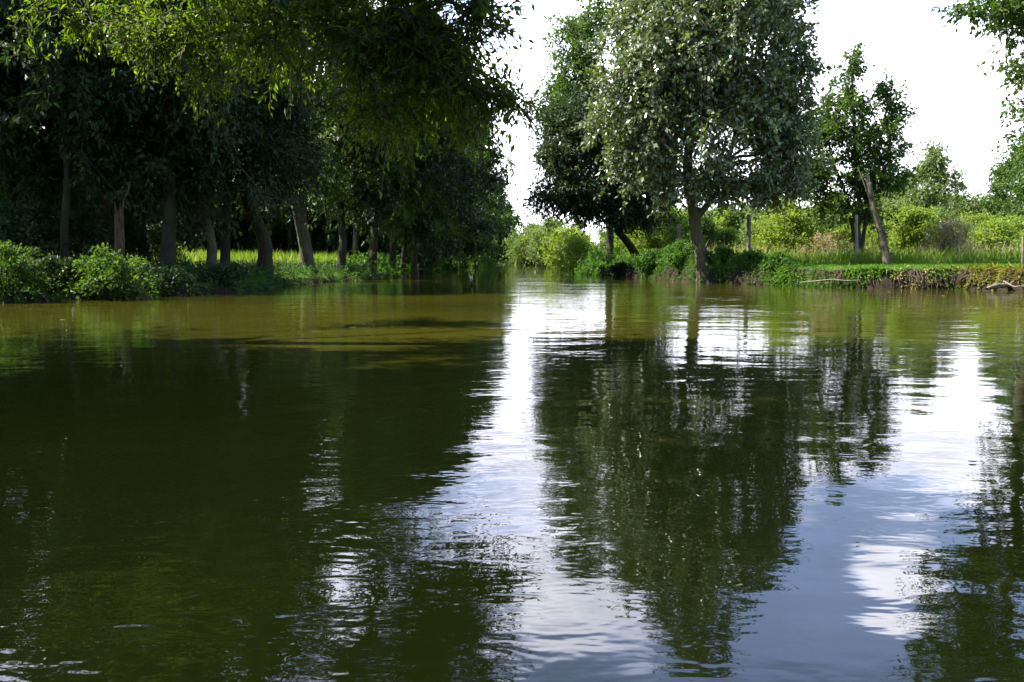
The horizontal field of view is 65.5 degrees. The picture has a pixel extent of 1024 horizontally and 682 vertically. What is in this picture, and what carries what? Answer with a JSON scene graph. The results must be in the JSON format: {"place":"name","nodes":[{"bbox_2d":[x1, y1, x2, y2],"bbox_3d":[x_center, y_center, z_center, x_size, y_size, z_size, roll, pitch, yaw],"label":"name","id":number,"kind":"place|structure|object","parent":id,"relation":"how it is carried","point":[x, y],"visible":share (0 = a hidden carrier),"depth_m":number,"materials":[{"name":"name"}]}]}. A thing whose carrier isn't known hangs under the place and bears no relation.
{"place":"outdoors","nodes":[
{"label":"outdoors","id":0,"kind":"place"},
{"bbox_2d":[0,264,1023,681],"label":"river water","id":1,"kind":"structure","parent":0,"point":[506,472],"depth_m":3.58,"materials":[{"name":"liquid"}]},
{"bbox_2d":[0,260,1023,302],"bbox_3d":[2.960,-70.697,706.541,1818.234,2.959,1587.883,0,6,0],"label":"ground","id":2,"kind":"structure","parent":0,"point":[737,278],"depth_m":28.97,"materials":[{"name":"soil"}]},
{"bbox_2d":[0,240,51,296],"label":"bank bush","id":3,"kind":"object","parent":2,"relation":"on","point":[18,274],"visible":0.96,"depth_m":18.80,"materials":[{"name":"green plant"}]},
{"bbox_2d":[0,199,64,266],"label":"understorey shrub","id":4,"kind":"object","parent":2,"relation":"on","point":[9,222],"visible":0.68,"depth_m":23.78,"materials":[{"name":"green plant"}]},
{"bbox_2d":[0,196,79,262],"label":"understorey shrub","id":5,"kind":"object","parent":2,"relation":"on","point":[42,210],"visible":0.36,"depth_m":25.56,"materials":[{"name":"green plant"}]},
{"bbox_2d":[0,50,109,245],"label":"background tree","id":6,"kind":"object","parent":2,"relation":"on","point":[53,215],"visible":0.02,"depth_m":52.41,"materials":[{"name":"green plant"}]},
{"bbox_2d":[23,252,91,292],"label":"bank bush","id":7,"kind":"object","parent":2,"relation":"on","point":[49,263],"visible":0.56,"depth_m":20.14,"materials":[{"name":"green plant"}]},
{"bbox_2d":[0,0,140,242],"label":"woodland tree","id":8,"kind":"object","parent":2,"relation":"on","point":[14,192],"visible":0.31,"depth_m":25.72,"materials":[{"name":"green plant"}]},
{"bbox_2d":[37,204,113,263],"bbox_3d":[-14.344,-3.287,26.296,2.790,2.415,1.969,4,7,34],"label":"understorey shrub","id":9,"kind":"object","parent":2,"relation":"on","point":[94,228],"visible":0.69,"depth_m":26.07,"materials":[{"name":"green plant"}]},
{"bbox_2d":[0,3,196,268],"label":"woodland tree","id":10,"kind":"object","parent":2,"relation":"on","point":[109,211],"visible":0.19,"depth_m":26.27,"materials":[{"name":"green plant"}]},
{"bbox_2d":[72,187,132,251],"bbox_3d":[-27.946,-7.734,54.682,6.374,5.747,5.786,-2,6,-17],"label":"thicket bush","id":11,"kind":"object","parent":2,"relation":"on","point":[99,204],"visible":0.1,"depth_m":53.41,"materials":[{"name":"green plant"}]},
{"bbox_2d":[0,0,208,259],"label":"woodland tree","id":12,"kind":"object","parent":2,"relation":"on","point":[59,66],"visible":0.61,"depth_m":24.60,"materials":[{"name":"green plant"}]},
{"bbox_2d":[63,242,151,300],"bbox_3d":[-10.247,-1.661,20.274,2.127,1.726,2.354,0,6,0],"label":"bank bush","id":13,"kind":"object","parent":2,"relation":"on","point":[99,280],"visible":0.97,"depth_m":19.99,"materials":[{"name":"green plant"}]},
{"bbox_2d":[113,182,129,261],"bbox_3d":[-11.701,-3.169,23.860,0.690,3.148,0.362,-2,6,-15],"label":"broken trunk","id":14,"kind":"object","parent":2,"relation":"on","point":[119,241],"visible":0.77,"depth_m":23.73,"materials":[{"name":"brown plant"}]},
{"bbox_2d":[88,214,161,264],"bbox_3d":[-13.897,-3.514,28.740,3.288,2.221,2.049,0,6,0],"label":"understorey shrub","id":15,"kind":"object","parent":2,"relation":"on","point":[129,245],"visible":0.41,"depth_m":28.52,"materials":[{"name":"green plant"}]},
{"bbox_2d":[11,10,261,265],"bbox_3d":[-13.868,-10.215,28.605,9.591,16.099,8.080,0,6,0],"label":"woodland tree","id":16,"kind":"object","parent":2,"relation":"on","point":[213,207],"visible":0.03,"depth_m":29.29,"materials":[{"name":"green plant"}]},
{"bbox_2d":[0,0,302,267],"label":"woodland tree","id":17,"kind":"object","parent":2,"relation":"on","point":[168,234],"visible":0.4,"depth_m":25.41,"materials":[{"name":"green plant"}]},
{"bbox_2d":[126,218,187,264],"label":"understorey shrub","id":18,"kind":"object","parent":2,"relation":"on","point":[181,254],"visible":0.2,"depth_m":32.65,"materials":[{"name":"green plant"}]},
{"bbox_2d":[143,264,199,296],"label":"bank bush","id":19,"kind":"object","parent":2,"relation":"on","point":[167,280],"visible":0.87,"depth_m":22.13,"materials":[{"name":"green plant"}]},
{"bbox_2d":[123,141,244,246],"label":"background tree","id":20,"kind":"object","parent":2,"relation":"on","point":[198,210],"visible":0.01,"depth_m":54.27,"materials":[{"name":"green plant"}]},
{"bbox_2d":[50,0,322,265],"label":"woodland tree","id":21,"kind":"object","parent":2,"relation":"on","point":[255,192],"visible":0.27,"depth_m":26.62,"materials":[{"name":"green plant"}]},
{"bbox_2d":[1,257,385,284],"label":"woodland floor herbs","id":22,"kind":"object","parent":2,"relation":"on","point":[253,263],"visible":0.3,"depth_m":33.15,"materials":[{"name":"green plant"}]},
{"bbox_2d":[149,200,243,253],"bbox_3d":[-21.899,-7.492,54.390,5.446,5.409,6.000,3,7,29],"label":"thicket bush","id":23,"kind":"object","parent":2,"relation":"on","point":[192,237],"visible":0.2,"depth_m":53.77,"materials":[{"name":"green plant"}]},
{"bbox_2d":[26,244,385,267],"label":"tall meadow grass","id":24,"kind":"structure","parent":2,"relation":"on","point":[287,257],"depth_m":40.20,"materials":[{"name":"plant"}]},
{"bbox_2d":[181,260,253,287],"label":"bank bush","id":25,"kind":"object","parent":2,"relation":"on","point":[226,271],"visible":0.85,"depth_m":24.25,"materials":[{"name":"green plant"}]},
{"bbox_2d":[0,249,466,302],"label":"grass","id":26,"kind":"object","parent":2,"relation":"on","point":[382,261],"visible":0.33,"depth_m":32.38,"materials":[{"name":"green plant"}]},
{"bbox_2d":[150,0,322,264],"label":"woodland tree","id":27,"kind":"object","parent":2,"relation":"on","point":[258,120],"visible":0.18,"depth_m":27.81,"materials":[{"name":"green plant"}]},
{"bbox_2d":[206,198,282,253],"bbox_3d":[-19.933,-7.851,57.284,7.313,5.787,5.800,2,6,19],"label":"thicket bush","id":28,"kind":"object","parent":2,"relation":"on","point":[248,242],"visible":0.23,"depth_m":56.16,"materials":[{"name":"green plant"}]},
{"bbox_2d":[210,0,339,278],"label":"woodland tree","id":29,"kind":"object","parent":2,"relation":"on","point":[265,251],"visible":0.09,"depth_m":29.87,"materials":[{"name":"green plant"}]},
{"bbox_2d":[0,0,561,199],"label":"overhanging tree","id":30,"kind":"object","parent":2,"relation":"on","point":[424,39],"visible":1,"depth_m":8.85,"materials":[{"name":"green plant"}]},
{"bbox_2d":[232,61,352,255],"bbox_3d":[-15.713,-12.828,56.919,12.209,15.514,11.342,0,6,0],"label":"background tree","id":31,"kind":"object","parent":2,"relation":"on","point":[289,239],"visible":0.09,"depth_m":57.30,"materials":[{"name":"green plant"}]},
{"bbox_2d":[239,0,409,274],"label":"leaning tree","id":32,"kind":"object","parent":2,"relation":"on","point":[302,226],"visible":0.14,"depth_m":35.81,"materials":[{"name":"green plant"}]},
{"bbox_2d":[285,67,399,260],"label":"woodland tree","id":33,"kind":"object","parent":2,"relation":"on","point":[356,241],"visible":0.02,"depth_m":49.39,"materials":[{"name":"green plant"}]},
{"bbox_2d":[258,0,432,271],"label":"woodland tree","id":34,"kind":"object","parent":2,"relation":"on","point":[373,213],"visible":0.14,"depth_m":40.00,"materials":[{"name":"green plant"}]},
{"bbox_2d":[295,68,401,256],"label":"background tree","id":35,"kind":"object","parent":2,"relation":"on","point":[363,248],"visible":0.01,"depth_m":60.12,"materials":[{"name":"green plant"}]},
{"bbox_2d":[305,8,450,274],"bbox_3d":[-7.418,-10.653,43.103,7.765,14.782,9.828,-5,8,-42],"label":"woodland tree","id":36,"kind":"object","parent":2,"relation":"on","point":[398,169],"visible":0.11,"depth_m":42.82,"materials":[{"name":"green plant"}]},
{"bbox_2d":[314,71,477,276],"bbox_3d":[-6.518,-11.004,46.279,9.014,15.112,9.447,0,6,0],"label":"woodland tree","id":37,"kind":"object","parent":2,"relation":"on","point":[434,166],"visible":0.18,"depth_m":45.63,"materials":[{"name":"green plant"}]},
{"bbox_2d":[386,242,432,274],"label":"understorey shrub","id":38,"kind":"object","parent":2,"relation":"on","point":[399,250],"visible":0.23,"depth_m":55.33,"materials":[{"name":"green plant"}]},
{"bbox_2d":[350,107,478,275],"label":"woodland tree","id":39,"kind":"object","parent":2,"relation":"on","point":[405,249],"visible":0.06,"depth_m":48.30,"materials":[{"name":"green plant"}]},
{"bbox_2d":[353,110,491,275],"bbox_3d":[-5.753,-10.976,49.888,9.336,15.092,8.924,0,6,0],"label":"woodland tree","id":40,"kind":"object","parent":2,"relation":"on","point":[413,259],"visible":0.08,"depth_m":49.94,"materials":[{"name":"green plant"}]},
{"bbox_2d":[365,108,497,265],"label":"riverside tree","id":41,"kind":"object","parent":2,"relation":"on","point":[477,159],"depth_m":65.55,"materials":[{"name":"green plant"}]},
{"bbox_2d":[417,249,446,273],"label":"river shrub","id":42,"kind":"object","parent":2,"relation":"on","point":[434,270],"visible":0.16,"depth_m":59.80,"materials":[{"name":"green plant"}]},
{"bbox_2d":[378,99,517,273],"bbox_3d":[-4.926,-12.334,57.096,11.192,16.152,11.435,3,6,25],"label":"riverside tree","id":43,"kind":"object","parent":2,"relation":"on","point":[486,177],"visible":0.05,"depth_m":56.81,"materials":[{"name":"green plant"}]},
{"bbox_2d":[439,250,471,270],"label":"river shrub","id":44,"kind":"object","parent":2,"relation":"on","point":[456,266],"visible":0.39,"depth_m":76.98,"materials":[{"name":"green plant"}]},
{"bbox_2d":[446,118,505,268],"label":"riverside tree","id":45,"kind":"object","parent":2,"relation":"on","point":[482,225],"visible":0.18,"depth_m":75.64,"materials":[{"name":"green plant"}]},
{"bbox_2d":[466,252,499,266],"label":"river shrub","id":46,"kind":"object","parent":2,"relation":"on","point":[486,264],"visible":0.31,"depth_m":111.14,"materials":[{"name":"green plant"}]},
{"bbox_2d":[457,141,518,266],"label":"riverside tree","id":47,"kind":"object","parent":2,"relation":"on","point":[510,162],"visible":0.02,"depth_m":91.80,"materials":[{"name":"green plant"}]},
{"bbox_2d":[467,153,512,262],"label":"riverside tree","id":48,"kind":"object","parent":2,"relation":"on","point":[502,201],"visible":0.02,"depth_m":108.90,"materials":[{"name":"green plant"}]},
{"bbox_2d":[469,184,525,265],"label":"riverside tree","id":49,"kind":"object","parent":2,"relation":"on","point":[507,218],"visible":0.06,"depth_m":132.12,"materials":[{"name":"green plant"}]},
{"bbox_2d":[491,204,523,264],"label":"riverside tree","id":50,"kind":"object","parent":2,"relation":"on","point":[500,237],"visible":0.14,"depth_m":165.84,"materials":[{"name":"green plant"}]},
{"bbox_2d":[500,220,545,265],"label":"willow shrub","id":51,"kind":"object","parent":2,"relation":"on","point":[519,258],"visible":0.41,"depth_m":147.63,"materials":[{"name":"green plant"}]},
{"bbox_2d":[522,215,570,265],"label":"willow shrub","id":52,"kind":"object","parent":2,"relation":"on","point":[536,235],"visible":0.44,"depth_m":138.13,"materials":[{"name":"green plant"}]},
{"bbox_2d":[536,225,595,267],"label":"channel bush","id":53,"kind":"object","parent":2,"relation":"on","point":[556,234],"visible":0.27,"depth_m":98.81,"materials":[{"name":"green plant"}]},
{"bbox_2d":[552,230,599,269],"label":"channel bush","id":54,"kind":"object","parent":2,"relation":"on","point":[576,244],"visible":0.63,"depth_m":78.42,"materials":[{"name":"green plant"}]},
{"bbox_2d":[521,0,635,258],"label":"broadleaf tree","id":55,"kind":"object","parent":2,"relation":"on","point":[578,32],"visible":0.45,"depth_m":56.97,"materials":[{"name":"green plant"}]},
{"bbox_2d":[563,258,612,274],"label":"channel bush","id":56,"kind":"object","parent":2,"relation":"on","point":[590,269],"visible":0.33,"depth_m":54.32,"materials":[{"name":"green plant"}]},
{"bbox_2d":[517,81,698,262],"bbox_3d":[6.352,-10.047,49.756,12.835,11.913,7.298,-2,6,-23],"label":"leaning tree","id":57,"kind":"object","parent":2,"relation":"on","point":[575,191],"visible":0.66,"depth_m":47.91,"materials":[{"name":"green plant"}]},
{"bbox_2d":[597,259,627,275],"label":"channel bush","id":58,"kind":"object","parent":2,"relation":"on","point":[615,269],"visible":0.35,"depth_m":49.41,"materials":[{"name":"green plant"}]},
{"bbox_2d":[588,226,663,256],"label":"meadow bush","id":59,"kind":"object","parent":2,"relation":"on","point":[618,243],"visible":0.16,"depth_m":66.86,"materials":[{"name":"green plant"}]},
{"bbox_2d":[629,247,665,276],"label":"nettle clump","id":60,"kind":"object","parent":2,"relation":"on","point":[647,258],"visible":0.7,"depth_m":43.41,"materials":[{"name":"green plant"}]},
{"bbox_2d":[625,208,688,253],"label":"meadow bush","id":61,"kind":"object","parent":2,"relation":"on","point":[667,237],"visible":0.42,"depth_m":60.90,"materials":[{"name":"green plant"}]},
{"bbox_2d":[655,239,694,268],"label":"nettle clump","id":62,"kind":"object","parent":2,"relation":"on","point":[676,252],"visible":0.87,"depth_m":39.35,"materials":[{"name":"green plant"}]},
{"bbox_2d":[671,215,732,250],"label":"meadow bush","id":63,"kind":"object","parent":2,"relation":"on","point":[707,224],"visible":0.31,"depth_m":57.13,"materials":[{"name":"green plant"}]},
{"bbox_2d":[570,0,835,282],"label":"broadleaf tree","id":64,"kind":"object","parent":2,"relation":"on","point":[689,75],"visible":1,"depth_m":33.62,"materials":[{"name":"green plant"}]},
{"bbox_2d":[704,245,738,266],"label":"nettle clump","id":65,"kind":"object","parent":2,"relation":"on","point":[723,252],"visible":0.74,"depth_m":35.16,"materials":[{"name":"green plant"}]},
{"bbox_2d":[706,225,745,249],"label":"meadow bush","id":66,"kind":"object","parent":2,"relation":"on","point":[730,237],"visible":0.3,"depth_m":58.92,"materials":[{"name":"green plant"}]},
{"bbox_2d":[703,202,753,239],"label":"bush","id":67,"kind":"object","parent":2,"relation":"on","point":[730,218],"visible":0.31,"depth_m":93.72,"materials":[{"name":"green plant"}]},
{"bbox_2d":[727,248,770,272],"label":"nettle clump","id":68,"kind":"object","parent":2,"relation":"on","point":[750,254],"visible":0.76,"depth_m":33.21,"materials":[{"name":"green plant"}]},
{"bbox_2d":[747,214,750,250],"bbox_3d":[11.363,-4.690,38.223,0.271,2.762,0.204,0,6,0],"label":"wooden post","id":69,"kind":"object","parent":2,"relation":"on","point":[748,231],"visible":0.62,"depth_m":38.09,"materials":[{"name":"grey wood"}]},
{"bbox_2d":[730,216,777,251],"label":"meadow bush","id":70,"kind":"object","parent":2,"relation":"on","point":[743,231],"visible":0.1,"depth_m":55.22,"materials":[{"name":"green plant"}]},
{"bbox_2d":[751,264,809,285],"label":"grass tuft","id":71,"kind":"object","parent":2,"relation":"on","point":[781,268],"visible":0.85,"depth_m":31.49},
{"bbox_2d":[760,251,801,270],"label":"nettle clump","id":72,"kind":"object","parent":2,"relation":"on","point":[768,261],"visible":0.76,"depth_m":31.94,"materials":[{"name":"green plant"}]},
{"bbox_2d":[743,200,831,253],"bbox_3d":[15.331,-6.091,44.565,4.532,3.850,4.254,-5,8,-41],"label":"meadow bush","id":73,"kind":"object","parent":2,"relation":"on","point":[791,230],"visible":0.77,"depth_m":44.15,"materials":[{"name":"green plant"}]},
{"bbox_2d":[552,245,1022,288],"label":"riverside undergrowth","id":74,"kind":"object","parent":2,"relation":"on","point":[601,257],"visible":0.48,"depth_m":37.28,"materials":[{"name":"green plant"}]},
{"bbox_2d":[780,266,825,286],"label":"grass tuft","id":75,"kind":"object","parent":2,"relation":"on","point":[809,283],"visible":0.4,"depth_m":30.58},
{"bbox_2d":[598,245,1023,263],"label":"tall weeds","id":76,"kind":"object","parent":2,"relation":"on","point":[929,256],"visible":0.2,"depth_m":38.24,"materials":[{"name":"green plant"}]},
{"bbox_2d":[603,258,1023,283],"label":"meadow grass","id":77,"kind":"structure","parent":2,"relation":"on","point":[863,264],"depth_m":31.68,"materials":[{"name":"plant"}]},
{"bbox_2d":[800,204,839,245],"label":"meadow bush","id":78,"kind":"object","parent":2,"relation":"on","point":[810,210],"visible":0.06,"depth_m":52.14,"materials":[{"name":"green plant"}]},
{"bbox_2d":[799,231,852,255],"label":"flowering bush","id":79,"kind":"object","parent":2,"relation":"on","point":[826,242],"visible":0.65,"depth_m":42.61,"materials":[{"name":"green plant"}]},
{"bbox_2d":[638,260,1022,288],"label":"bank ivy","id":80,"kind":"object","parent":2,"relation":"on","point":[817,281],"visible":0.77,"depth_m":30.08,"materials":[{"name":"green plant"}]},
{"bbox_2d":[661,242,1015,263],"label":"meadow herbs","id":81,"kind":"object","parent":2,"relation":"on","point":[878,246],"visible":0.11,"depth_m":40.41,"materials":[{"name":"green plant"}]},
{"bbox_2d":[824,224,873,250],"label":"meadow bush","id":82,"kind":"object","parent":2,"relation":"on","point":[848,233],"visible":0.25,"depth_m":47.28,"materials":[{"name":"green plant"}]},
{"bbox_2d":[818,262,884,287],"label":"grass tuft","id":83,"kind":"object","parent":2,"relation":"on","point":[852,270],"visible":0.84,"depth_m":29.01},
{"bbox_2d":[782,42,922,255],"bbox_3d":[17.211,-9.223,40.583,6.828,11.422,5.036,0,6,0],"label":"tree","id":84,"kind":"object","parent":2,"relation":"on","point":[882,179],"visible":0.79,"depth_m":39.77,"materials":[{"name":"green plant"}]},
{"bbox_2d":[693,237,1021,261],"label":"seed heads","id":85,"kind":"object","parent":2,"relation":"on","point":[981,249],"visible":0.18,"depth_m":41.07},
{"bbox_2d":[857,167,894,264],"bbox_3d":[14.538,-4.698,31.611,1.640,4.425,0.517,5,8,43],"label":"leaning dead trunk","id":86,"kind":"object","parent":2,"relation":"on","point":[883,244],"visible":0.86,"depth_m":31.54,"materials":[{"name":"wood"}]},
{"bbox_2d":[854,264,906,286],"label":"grass tuft","id":87,"kind":"object","parent":2,"relation":"on","point":[875,269],"visible":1,"depth_m":28.50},
{"bbox_2d":[861,211,899,250],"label":"meadow bush","id":88,"kind":"object","parent":2,"relation":"on","point":[872,239],"visible":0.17,"depth_m":55.10,"materials":[{"name":"green plant"}]},
{"bbox_2d":[822,268,962,288],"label":"exposed roots","id":89,"kind":"object","parent":2,"relation":"on","point":[909,275],"visible":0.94,"depth_m":28.00,"materials":[{"name":"brown wood"}]},
{"bbox_2d":[871,167,937,243],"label":"young tree","id":90,"kind":"object","parent":2,"relation":"on","point":[887,204],"visible":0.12,"depth_m":64.25,"materials":[{"name":"green plant"}]},
{"bbox_2d":[873,204,953,255],"bbox_3d":[22.110,-5.769,43.622,3.950,3.485,4.425,5,7,38],"label":"meadow bush","id":91,"kind":"object","parent":2,"relation":"on","point":[918,219],"visible":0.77,"depth_m":42.99,"materials":[{"name":"green plant"}]},
{"bbox_2d":[886,265,948,288],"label":"dry tuft","id":92,"kind":"object","parent":2,"relation":"on","point":[912,284],"visible":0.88,"depth_m":28.05,"materials":[{"name":"brown plant"}]},
{"bbox_2d":[888,138,971,240],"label":"young tree","id":93,"kind":"object","parent":2,"relation":"on","point":[937,180],"visible":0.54,"depth_m":56.60,"materials":[{"name":"green plant"}]},
{"bbox_2d":[909,217,979,260],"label":"flowering bush","id":94,"kind":"object","parent":2,"relation":"on","point":[953,236],"visible":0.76,"depth_m":41.39,"materials":[{"name":"green plant"}]},
{"bbox_2d":[912,204,977,249],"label":"meadow bush","id":95,"kind":"object","parent":2,"relation":"on","point":[947,215],"visible":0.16,"depth_m":50.11,"materials":[{"name":"green plant"}]},
{"bbox_2d":[899,263,1000,288],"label":"grass tuft","id":96,"kind":"object","parent":2,"relation":"on","point":[943,272],"visible":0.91,"depth_m":27.82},
{"bbox_2d":[922,262,1023,289],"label":"yellow grass tuft","id":97,"kind":"object","parent":2,"relation":"on","point":[997,268],"visible":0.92,"depth_m":26.94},
{"bbox_2d":[944,190,1001,220],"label":"young tree","id":98,"kind":"object","parent":2,"relation":"on","point":[971,204],"visible":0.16,"depth_m":62.78,"materials":[{"name":"green plant"}]},
{"bbox_2d":[928,0,1023,194],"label":"tree","id":99,"kind":"object","parent":2,"relation":"on","point":[1011,12],"visible":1,"depth_m":23.57,"materials":[{"name":"green plant"}]},
{"bbox_2d":[957,209,1005,241],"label":"meadow bush","id":100,"kind":"object","parent":2,"relation":"on","point":[976,217],"visible":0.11,"depth_m":51.02,"materials":[{"name":"green plant"}]},
{"bbox_2d":[950,268,1022,289],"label":"exposed roots","id":101,"kind":"object","parent":2,"relation":"on","point":[965,277],"visible":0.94,"depth_m":27.27,"materials":[{"name":"brown wood"}]},
{"bbox_2d":[962,216,1023,251],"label":"meadow bush","id":102,"kind":"object","parent":2,"relation":"on","point":[994,231],"visible":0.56,"depth_m":46.19,"materials":[{"name":"green plant"}]},
{"bbox_2d":[972,140,1023,220],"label":"young tree","id":103,"kind":"object","parent":2,"relation":"on","point":[991,198],"visible":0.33,"depth_m":60.85,"materials":[{"name":"green plant"}]},
{"bbox_2d":[989,120,1023,219],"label":"young tree","id":104,"kind":"object","parent":2,"relation":"on","point":[1019,194],"visible":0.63,"depth_m":57.81,"materials":[{"name":"green plant"}]},
{"bbox_2d":[1005,214,1023,245],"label":"meadow bush","id":105,"kind":"object","parent":2,"relation":"on","point":[1015,219],"visible":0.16,"depth_m":48.98,"materials":[{"name":"green plant"}]},
{"bbox_2d":[309,0,1023,249],"label":"sky","id":106,"kind":"structure","parent":0,"point":[946,81],"materials":[{"name":"white"}]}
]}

